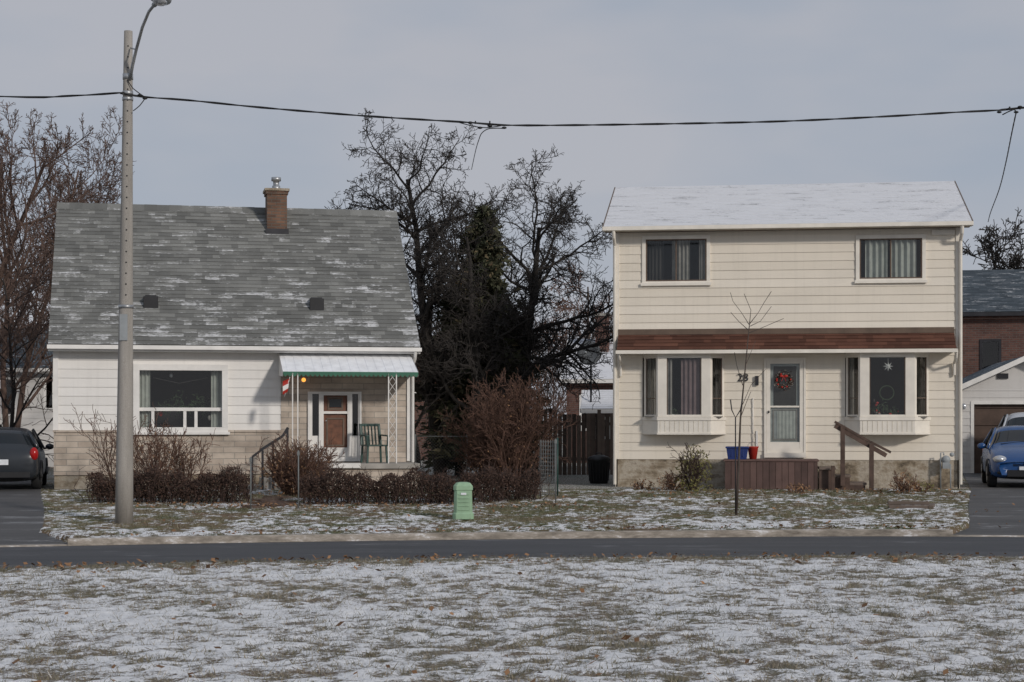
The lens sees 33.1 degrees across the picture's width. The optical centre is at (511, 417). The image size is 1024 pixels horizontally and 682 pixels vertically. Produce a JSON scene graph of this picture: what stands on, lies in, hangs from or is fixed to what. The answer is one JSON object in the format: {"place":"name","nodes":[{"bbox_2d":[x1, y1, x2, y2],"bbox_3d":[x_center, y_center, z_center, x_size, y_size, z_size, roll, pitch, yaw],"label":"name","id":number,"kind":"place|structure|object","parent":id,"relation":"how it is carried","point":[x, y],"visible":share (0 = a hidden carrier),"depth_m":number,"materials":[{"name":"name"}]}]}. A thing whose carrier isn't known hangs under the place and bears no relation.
{"place":"outdoors","nodes":[
{"label":"outdoors","id":0,"kind":"place"},
{"bbox_2d":[0,467,67,544],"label":"driveway","id":1,"kind":"structure","parent":0,"point":[21,513],"depth_m":31.50,"materials":[{"name":"grey asphalt"}]},
{"bbox_2d":[0,427,53,488],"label":"dark hatchback car","id":2,"kind":"object","parent":1,"relation":"on","point":[22,456],"visible":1,"depth_m":38.32,"materials":[{"name":"black metal"}]},
{"bbox_2d":[0,425,1023,681],"bbox_3d":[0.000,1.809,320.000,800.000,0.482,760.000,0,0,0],"label":"ground","id":3,"kind":"structure","parent":0,"point":[174,671],"depth_m":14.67,"materials":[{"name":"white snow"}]},
{"bbox_2d":[0,255,53,467],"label":"bare tree","id":4,"kind":"object","parent":3,"relation":"on","point":[13,377],"visible":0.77,"depth_m":43.36,"materials":[{"name":"brown plant"}]},
{"bbox_2d":[0,372,53,466],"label":"walls","id":5,"kind":"structure","parent":3,"relation":"on","point":[33,415],"depth_m":56.62,"materials":[{"name":"grey"}]},
{"bbox_2d":[0,374,52,416],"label":"windows","id":6,"kind":"structure","parent":5,"relation":"attached to","point":[49,387],"depth_m":56.66,"materials":[{"name":"white paint"}]},
{"bbox_2d":[0,327,52,371],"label":"roof","id":7,"kind":"structure","parent":5,"relation":"on","point":[21,365],"depth_m":57.17,"materials":[{"name":"grey"}]},
{"bbox_2d":[0,108,121,364],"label":"bare tree","id":8,"kind":"object","parent":3,"relation":"on","point":[10,249],"visible":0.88,"depth_m":48.04,"materials":[{"name":"brown plant"}]},
{"bbox_2d":[0,101,121,427],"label":"bare tree","id":9,"kind":"object","parent":3,"relation":"on","point":[3,389],"visible":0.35,"depth_m":53.44,"materials":[{"name":"brown plant"}]},
{"bbox_2d":[0,146,134,338],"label":"bare tree","id":10,"kind":"object","parent":3,"relation":"on","point":[110,190],"visible":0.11,"depth_m":58.43,"materials":[{"name":"brown plant"}]},
{"bbox_2d":[64,403,149,479],"bbox_3d":[-8.751,0.696,36.958,1.992,2.033,1.130,0,0,19],"label":"bare shrub","id":11,"kind":"object","parent":3,"relation":"on","point":[110,455],"visible":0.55,"depth_m":36.91,"materials":[{"name":"red plant"}]},
{"bbox_2d":[115,0,171,523],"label":"street lamp","id":12,"kind":"object","parent":3,"relation":"on","point":[124,483],"visible":0.98,"depth_m":29.90,"materials":[{"name":"metal"}]},
{"bbox_2d":[0,79,1023,221],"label":"overhead power lines","id":13,"kind":"object","parent":12,"relation":"attached to","point":[489,125],"visible":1,"depth_m":29.99,"materials":[{"name":"black metal"}]},
{"bbox_2d":[102,407,193,493],"bbox_3d":[-7.719,0.692,36.743,1.918,2.058,1.640,0,0,-31],"label":"bare shrub","id":14,"kind":"object","parent":3,"relation":"on","point":[156,450],"visible":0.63,"depth_m":36.62,"materials":[{"name":"red plant"}]},
{"bbox_2d":[73,456,258,503],"bbox_3d":[-6.956,1.263,34.772,3.728,0.987,1.125,0,0,-5],"label":"hedge","id":15,"kind":"object","parent":3,"relation":"on","point":[174,483],"visible":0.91,"depth_m":34.60,"materials":[{"name":"brown plant"}]},
{"bbox_2d":[147,427,219,492],"bbox_3d":[-7.061,0.940,36.776,1.483,1.550,1.430,0,0,0],"label":"bare shrub","id":16,"kind":"object","parent":3,"relation":"on","point":[181,462],"visible":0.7,"depth_m":36.88,"materials":[{"name":"red plant"}]},
{"bbox_2d":[53,344,419,488],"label":"walls","id":17,"kind":"structure","parent":3,"relation":"on","point":[259,403],"depth_m":39.79,"materials":[{"name":"white"}]},
{"bbox_2d":[133,364,229,434],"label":"picture window","id":18,"kind":"structure","parent":17,"relation":"attached to","point":[193,398],"depth_m":39.84,"materials":[{"name":"glass"}]},
{"bbox_2d":[48,202,419,346],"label":"roof","id":19,"kind":"structure","parent":17,"relation":"on","point":[217,275],"depth_m":41.30,"materials":[{"name":"grey"}]},
{"bbox_2d":[143,295,323,309],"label":"roof vents","id":20,"kind":"object","parent":19,"relation":"on","point":[151,301],"visible":1,"depth_m":40.06,"materials":[{"name":"black metal"}]},
{"bbox_2d":[263,177,289,233],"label":"chimney","id":21,"kind":"object","parent":19,"relation":"on","point":[275,195],"visible":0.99,"depth_m":42.87,"materials":[{"name":"brick"}]},
{"bbox_2d":[47,344,421,461],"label":"gutters and trim","id":22,"kind":"object","parent":17,"relation":"attached to","point":[249,349],"visible":0.78,"depth_m":39.56,"materials":[{"name":"white paint"}]},
{"bbox_2d":[308,392,361,460],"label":"front door","id":23,"kind":"structure","parent":17,"relation":"attached to","point":[338,415],"depth_m":40.33,"materials":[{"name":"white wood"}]},
{"bbox_2d":[279,353,417,376],"bbox_3d":[-3.778,-1.226,39.738,3.085,0.592,1.240,0,0,-12],"label":"awning","id":24,"kind":"object","parent":17,"relation":"attached to","point":[344,365],"visible":1,"depth_m":39.60,"materials":[{"name":"green paint"}]},
{"bbox_2d":[249,457,251,508],"bbox_3d":[-5.061,1.285,33.397,0.050,1.052,0.034,0,0,0],"label":"garden stake","id":25,"kind":"object","parent":3,"relation":"on","point":[250,459],"visible":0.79,"depth_m":33.39,"materials":[{"name":"metal"}]},
{"bbox_2d":[241,496,296,507],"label":"stone path","id":26,"kind":"structure","parent":3,"relation":"on","point":[276,499],"depth_m":34.72,"materials":[{"name":"grey stone"}]},
{"bbox_2d":[251,427,288,489],"bbox_3d":[-5.414,1.014,38.593,0.849,1.620,0.051,0,0,-12],"label":"stair railing","id":27,"kind":"object","parent":3,"relation":"on","point":[286,431],"visible":0.62,"depth_m":38.54,"materials":[{"name":"metal"}]},
{"bbox_2d":[244,432,344,497],"bbox_3d":[-4.590,1.015,36.837,2.038,1.425,1.788,0,0,28],"label":"round shrub","id":28,"kind":"object","parent":3,"relation":"on","point":[281,468],"visible":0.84,"depth_m":36.50,"materials":[{"name":"red plant"}]},
{"bbox_2d":[297,450,299,508],"bbox_3d":[-4.137,1.223,33.397,0.050,1.182,0.034,0,0,0],"label":"garden stake","id":29,"kind":"object","parent":3,"relation":"on","point":[298,453],"visible":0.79,"depth_m":33.39,"materials":[{"name":"metal"}]},
{"bbox_2d":[2,305,612,436],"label":"distant trees","id":30,"kind":"object","parent":3,"relation":"on","point":[551,397],"depth_m":115.33,"materials":[{"name":"plant"}]},
{"bbox_2d":[248,462,419,489],"bbox_3d":[-4.120,1.475,39.579,3.851,0.890,1.410,0,0,-12],"label":"porch","id":31,"kind":"object","parent":3,"relation":"on","point":[384,468],"visible":0.23,"depth_m":39.15,"materials":[{"name":"concrete"}]},
{"bbox_2d":[283,377,289,396],"bbox_3d":[-5.065,-0.696,38.722,0.167,0.444,0.045,0,0,-12],"label":"flag","id":32,"kind":"object","parent":31,"relation":"attached to","point":[285,385],"visible":1,"depth_m":38.72,"materials":[{"name":"red fabric"}]},
{"bbox_2d":[292,373,396,462],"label":"porch posts","id":33,"kind":"object","parent":31,"relation":"on","point":[388,415],"visible":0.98,"depth_m":39.31,"materials":[{"name":"white metal"}]},
{"bbox_2d":[359,424,389,462],"bbox_3d":[-3.190,0.591,39.741,0.574,0.902,0.642,0,0,-23],"label":"patio chair","id":34,"kind":"object","parent":31,"relation":"on","point":[367,439],"visible":1,"depth_m":39.87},
{"bbox_2d":[414,313,425,466],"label":"bare tree","id":35,"kind":"object","parent":3,"relation":"on","point":[417,451],"visible":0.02,"depth_m":55.88,"materials":[{"name":"brown plant"}]},
{"bbox_2d":[324,108,519,476],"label":"bare tree","id":36,"kind":"object","parent":3,"relation":"on","point":[430,292],"visible":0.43,"depth_m":46.96,"materials":[{"name":"brown plant"}]},
{"bbox_2d":[292,457,554,504],"bbox_3d":[-1.651,1.277,34.910,5.666,0.983,1.703,0,0,-17],"label":"hedge","id":37,"kind":"object","parent":3,"relation":"on","point":[499,484],"visible":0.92,"depth_m":34.65,"materials":[{"name":"brown plant"}]},
{"bbox_2d":[414,395,446,459],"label":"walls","id":38,"kind":"structure","parent":3,"relation":"on","point":[416,417],"depth_m":66.15,"materials":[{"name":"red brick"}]},
{"bbox_2d":[414,434,467,477],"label":"chain link fence","id":39,"kind":"object","parent":3,"relation":"on","point":[415,457],"visible":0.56,"depth_m":43.31,"materials":[{"name":"metal"}]},
{"bbox_2d":[414,290,472,475],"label":"spruce tree","id":40,"kind":"object","parent":3,"relation":"on","point":[446,305],"visible":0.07,"depth_m":47.80,"materials":[{"name":"green plant"}]},
{"bbox_2d":[452,482,473,518],"bbox_3d":[-0.889,1.502,31.300,0.378,0.670,0.284,0,0,-6],"label":"utility pedestal","id":41,"kind":"object","parent":3,"relation":"on","point":[462,500],"visible":1,"depth_m":31.18,"materials":[{"name":"green metal"}]},
{"bbox_2d":[434,387,521,482],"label":"red twig bush","id":42,"kind":"object","parent":3,"relation":"on","point":[471,464],"visible":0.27,"depth_m":42.48,"materials":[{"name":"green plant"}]},
{"bbox_2d":[416,204,544,473],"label":"spruce tree","id":43,"kind":"object","parent":3,"relation":"on","point":[485,250],"visible":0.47,"depth_m":46.41,"materials":[{"name":"green plant"}]},
{"bbox_2d":[404,178,560,471],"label":"bare tree","id":44,"kind":"object","parent":3,"relation":"on","point":[473,355],"visible":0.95,"depth_m":44.83,"materials":[{"name":"plant"}]},
{"bbox_2d":[436,365,584,482],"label":"red twig bush","id":45,"kind":"object","parent":3,"relation":"on","point":[513,430],"visible":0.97,"depth_m":41.25,"materials":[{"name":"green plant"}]},
{"bbox_2d":[0,529,1023,546],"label":"kerb","id":46,"kind":"structure","parent":3,"relation":"on","point":[475,536],"depth_m":28.67,"materials":[{"name":"concrete"}]},
{"bbox_2d":[1,487,1023,681],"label":"fallen leaves","id":47,"kind":"object","parent":3,"relation":"on","point":[626,637],"visible":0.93,"depth_m":19.85,"materials":[{"name":"brown plant"}]},
{"bbox_2d":[465,316,559,473],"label":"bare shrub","id":48,"kind":"object","parent":3,"relation":"on","point":[531,380],"visible":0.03,"depth_m":47.89,"materials":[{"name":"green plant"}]},
{"bbox_2d":[418,144,643,411],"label":"bare tree","id":49,"kind":"object","parent":3,"relation":"on","point":[560,219],"visible":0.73,"depth_m":47.29,"materials":[{"name":"brown plant"}]},
{"bbox_2d":[539,438,557,495],"bbox_3d":[0.761,1.073,36.800,0.360,1.300,0.359,0,0,45],"label":"wire roll","id":50,"kind":"object","parent":3,"relation":"on","point":[547,489],"visible":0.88,"depth_m":36.78,"materials":[{"name":"grey metal"}]},
{"bbox_2d":[555,439,556,502],"bbox_3d":[0.876,1.106,34.497,0.050,1.375,0.034,0,0,0],"label":"garden stake","id":51,"kind":"object","parent":3,"relation":"on","point":[555,469],"visible":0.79,"depth_m":34.49,"materials":[{"name":"metal"}]},
{"bbox_2d":[521,408,612,474],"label":"wooden fence","id":52,"kind":"object","parent":3,"relation":"on","point":[603,423],"visible":0.39,"depth_m":49.00,"materials":[{"name":"brown wood"}]},
{"bbox_2d":[538,260,612,385],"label":"bare tree","id":53,"kind":"object","parent":3,"relation":"on","point":[565,308],"visible":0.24,"depth_m":66.23,"materials":[{"name":"red plant"}]},
{"bbox_2d":[577,341,600,400],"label":"satellite dish","id":54,"kind":"object","parent":3,"relation":"on","point":[594,356],"visible":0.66,"depth_m":53.95,"materials":[{"name":"metal"}]},
{"bbox_2d":[567,383,612,462],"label":"walls","id":55,"kind":"structure","parent":3,"relation":"on","point":[601,386],"depth_m":61.96,"materials":[{"name":"red brick"}]},
{"bbox_2d":[579,395,586,430],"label":"windows","id":56,"kind":"structure","parent":55,"relation":"attached to","point":[579,410],"depth_m":61.92,"materials":[{"name":"white paint"}]},
{"bbox_2d":[560,339,612,382],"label":"roof","id":57,"kind":"structure","parent":55,"relation":"on","point":[606,372],"depth_m":62.33,"materials":[{"name":"white"}]},
{"bbox_2d":[595,313,610,351],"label":"chimney","id":58,"kind":"object","parent":57,"relation":"on","point":[607,320],"visible":0.29,"depth_m":64.06,"materials":[{"name":"brick"}]},
{"bbox_2d":[580,390,612,453],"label":"garden shed","id":59,"kind":"structure","parent":3,"relation":"on","point":[605,406],"depth_m":54.03,"materials":[{"name":"white"}]},
{"bbox_2d":[587,453,610,483],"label":"garbage can","id":60,"kind":"object","parent":3,"relation":"on","point":[598,468],"visible":1,"depth_m":42.29,"materials":[{"name":"black plastic"}]},
{"bbox_2d":[630,478,654,489],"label":"garden shrub","id":61,"kind":"object","parent":3,"relation":"on","point":[638,485],"visible":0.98,"depth_m":38.95,"materials":[{"name":"red plant"}]},
{"bbox_2d":[657,470,684,490],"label":"garden shrub","id":62,"kind":"object","parent":3,"relation":"on","point":[672,483],"visible":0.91,"depth_m":38.39,"materials":[{"name":"red plant"}]},
{"bbox_2d":[666,443,712,491],"bbox_3d":[3.980,1.107,38.235,0.913,1.152,1.218,0,0,38],"label":"garden shrub","id":63,"kind":"object","parent":3,"relation":"on","point":[696,473],"visible":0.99,"depth_m":38.14,"materials":[{"name":"green plant"}]},
{"bbox_2d":[730,399,742,501],"bbox_3d":[4.211,0.711,32.210,0.279,2.116,0.094,0,0,36],"label":"tree stake","id":64,"kind":"object","parent":3,"relation":"on","point":[735,442],"visible":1,"depth_m":32.26,"materials":[{"name":"wood"}]},
{"bbox_2d":[730,291,783,514],"bbox_3d":[4.579,-0.240,32.199,0.995,4.233,0.212,0,0,0],"label":"sapling tree","id":65,"kind":"object","parent":3,"relation":"on","point":[738,474],"visible":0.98,"depth_m":32.16,"materials":[{"name":"brown plant"}]},
{"bbox_2d":[615,228,959,488],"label":"walls","id":66,"kind":"structure","parent":3,"relation":"on","point":[807,278],"depth_m":39.91,"materials":[{"name":"beige"}]},
{"bbox_2d":[642,353,725,434],"bbox_3d":[4.080,-0.553,40.727,1.982,1.882,1.793,0,0,8],"label":"bay window","id":67,"kind":"structure","parent":66,"relation":"attached to","point":[683,394],"depth_m":39.94,"materials":[{"name":"beige paint"}]},
{"bbox_2d":[755,376,758,445],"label":"wall fittings","id":68,"kind":"object","parent":66,"relation":"attached to","point":[756,380],"depth_m":39.97,"materials":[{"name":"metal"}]},
{"bbox_2d":[641,234,927,285],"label":"windows","id":69,"kind":"structure","parent":66,"relation":"attached to","point":[675,260],"depth_m":40.21,"materials":[{"name":"white glass"}]},
{"bbox_2d":[764,357,805,457],"bbox_3d":[6.322,-0.235,39.929,0.957,2.315,0.150,0,0,8],"label":"front door","id":70,"kind":"structure","parent":66,"relation":"attached to","point":[786,423],"depth_m":39.94,"materials":[{"name":"metal"}]},
{"bbox_2d":[774,370,793,390],"bbox_3d":[6.284,-0.871,39.843,0.483,0.506,0.106,0,0,8],"label":"door wreath","id":71,"kind":"object","parent":70,"relation":"attached to","point":[782,386],"depth_m":39.83,"materials":[{"name":"red plant"}]},
{"bbox_2d":[616,327,957,353],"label":"skirt roof","id":72,"kind":"structure","parent":66,"relation":"attached to","point":[787,340],"depth_m":39.68,"materials":[{"name":"brown"}]},
{"bbox_2d":[602,181,973,484],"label":"gutters and trim","id":73,"kind":"object","parent":66,"relation":"attached to","point":[961,225],"visible":0.91,"depth_m":39.54,"materials":[{"name":"beige paint"}]},
{"bbox_2d":[603,181,971,226],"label":"roof","id":74,"kind":"structure","parent":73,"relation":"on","point":[924,201],"depth_m":41.22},
{"bbox_2d":[844,352,930,434],"bbox_3d":[8.684,-0.556,40.081,1.979,1.876,1.793,0,0,8],"label":"bay window","id":75,"kind":"structure","parent":66,"relation":"attached to","point":[886,396],"depth_m":39.44,"materials":[{"name":"beige paint"}]},
{"bbox_2d":[785,482,811,493],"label":"garden shrub","id":76,"kind":"object","parent":3,"relation":"on","point":[798,486],"visible":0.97,"depth_m":37.58,"materials":[{"name":"red plant"}]},
{"bbox_2d":[724,421,891,490],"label":"wooden entry deck","id":77,"kind":"structure","parent":3,"relation":"on","point":[792,471],"depth_m":38.77,"materials":[{"name":"brown wood"}]},
{"bbox_2d":[725,446,748,458],"bbox_3d":[5.138,0.801,39.313,0.530,0.290,0.430,0,0,8],"label":"recycling bin","id":78,"kind":"object","parent":77,"relation":"on","point":[731,452],"visible":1,"depth_m":39.13,"materials":[{"name":"blue plastic"}]},
{"bbox_2d":[747,442,758,458],"bbox_3d":[5.502,0.743,39.363,0.260,0.405,0.256,0,0,8],"label":"red bucket","id":79,"kind":"object","parent":77,"relation":"on","point":[752,451],"visible":0.99,"depth_m":39.28,"materials":[{"name":"plastic"}]},
{"bbox_2d":[888,468,919,493],"bbox_3d":[8.557,1.402,37.599,0.697,0.610,0.711,0,0,0],"label":"garden shrub","id":80,"kind":"object","parent":3,"relation":"on","point":[901,486],"visible":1,"depth_m":37.53,"materials":[{"name":"red plant"}]},
{"bbox_2d":[887,501,934,508],"bbox_3d":[7.851,1.708,33.847,0.948,0.140,0.518,0,0,6],"label":"timber edging","id":81,"kind":"object","parent":3,"relation":"on","point":[909,504],"visible":0.98,"depth_m":33.74,"materials":[{"name":"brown wood"}]},
{"bbox_2d":[909,479,933,491],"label":"garden shrub","id":82,"kind":"object","parent":3,"relation":"on","point":[921,489],"visible":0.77,"depth_m":37.98,"materials":[{"name":"red plant"}]},
{"bbox_2d":[940,452,953,488],"bbox_3d":[9.900,1.253,39.229,0.314,0.934,0.160,0,0,8],"label":"gas meter","id":83,"kind":"object","parent":3,"relation":"on","point":[946,464],"visible":0.94,"depth_m":39.19,"materials":[{"name":"grey metal"}]},
{"bbox_2d":[962,356,1023,473],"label":"white garage","id":84,"kind":"structure","parent":3,"relation":"on","point":[993,394],"depth_m":49.90,"materials":[{"name":"grey"}]},
{"bbox_2d":[971,401,1023,472],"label":"garage door","id":85,"kind":"structure","parent":84,"relation":"in","point":[985,415],"depth_m":49.94,"materials":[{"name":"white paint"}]},
{"bbox_2d":[962,316,1023,377],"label":"walls","id":86,"kind":"structure","parent":3,"relation":"on","point":[1008,331],"depth_m":57.69,"materials":[{"name":"red brick"}]},
{"bbox_2d":[980,339,1000,369],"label":"windows","id":87,"kind":"structure","parent":86,"relation":"attached to","point":[990,351],"depth_m":58.30,"materials":[{"name":"glass"}]},
{"bbox_2d":[962,269,1023,315],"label":"roof","id":88,"kind":"structure","parent":86,"relation":"on","point":[992,292],"depth_m":59.18,"materials":[{"name":"tile"}]},
{"bbox_2d":[962,208,1023,269],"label":"bare tree","id":89,"kind":"object","parent":3,"relation":"on","point":[1014,262],"visible":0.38,"depth_m":70.07,"materials":[{"name":"brown plant"}]},
{"bbox_2d":[974,229,1023,269],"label":"bare tree","id":90,"kind":"object","parent":3,"relation":"on","point":[1012,250],"visible":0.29,"depth_m":70.62,"materials":[{"name":"brown plant"}]},
{"bbox_2d":[0,536,1023,568],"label":"road","id":91,"kind":"structure","parent":0,"point":[636,547],"depth_m":26.43,"materials":[{"name":"grey asphalt"}]},
{"bbox_2d":[0,0,1023,419],"label":"sky","id":92,"kind":"structure","parent":0,"point":[512,62],"materials":[{"name":"grey"}]},
{"bbox_2d":[953,473,1023,534],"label":"driveway","id":93,"kind":"structure","parent":0,"point":[1002,496],"depth_m":33.78,"materials":[{"name":"grey asphalt"}]},
{"bbox_2d":[977,425,1023,486],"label":"blue hatchback car","id":94,"kind":"object","parent":93,"relation":"on","point":[1002,448],"visible":1,"depth_m":39.94,"materials":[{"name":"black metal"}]},
{"bbox_2d":[997,412,1023,427],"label":"white minivan","id":95,"kind":"object","parent":93,"relation":"on","point":[1013,419],"visible":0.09,"depth_m":47.22,"materials":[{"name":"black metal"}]}
]}

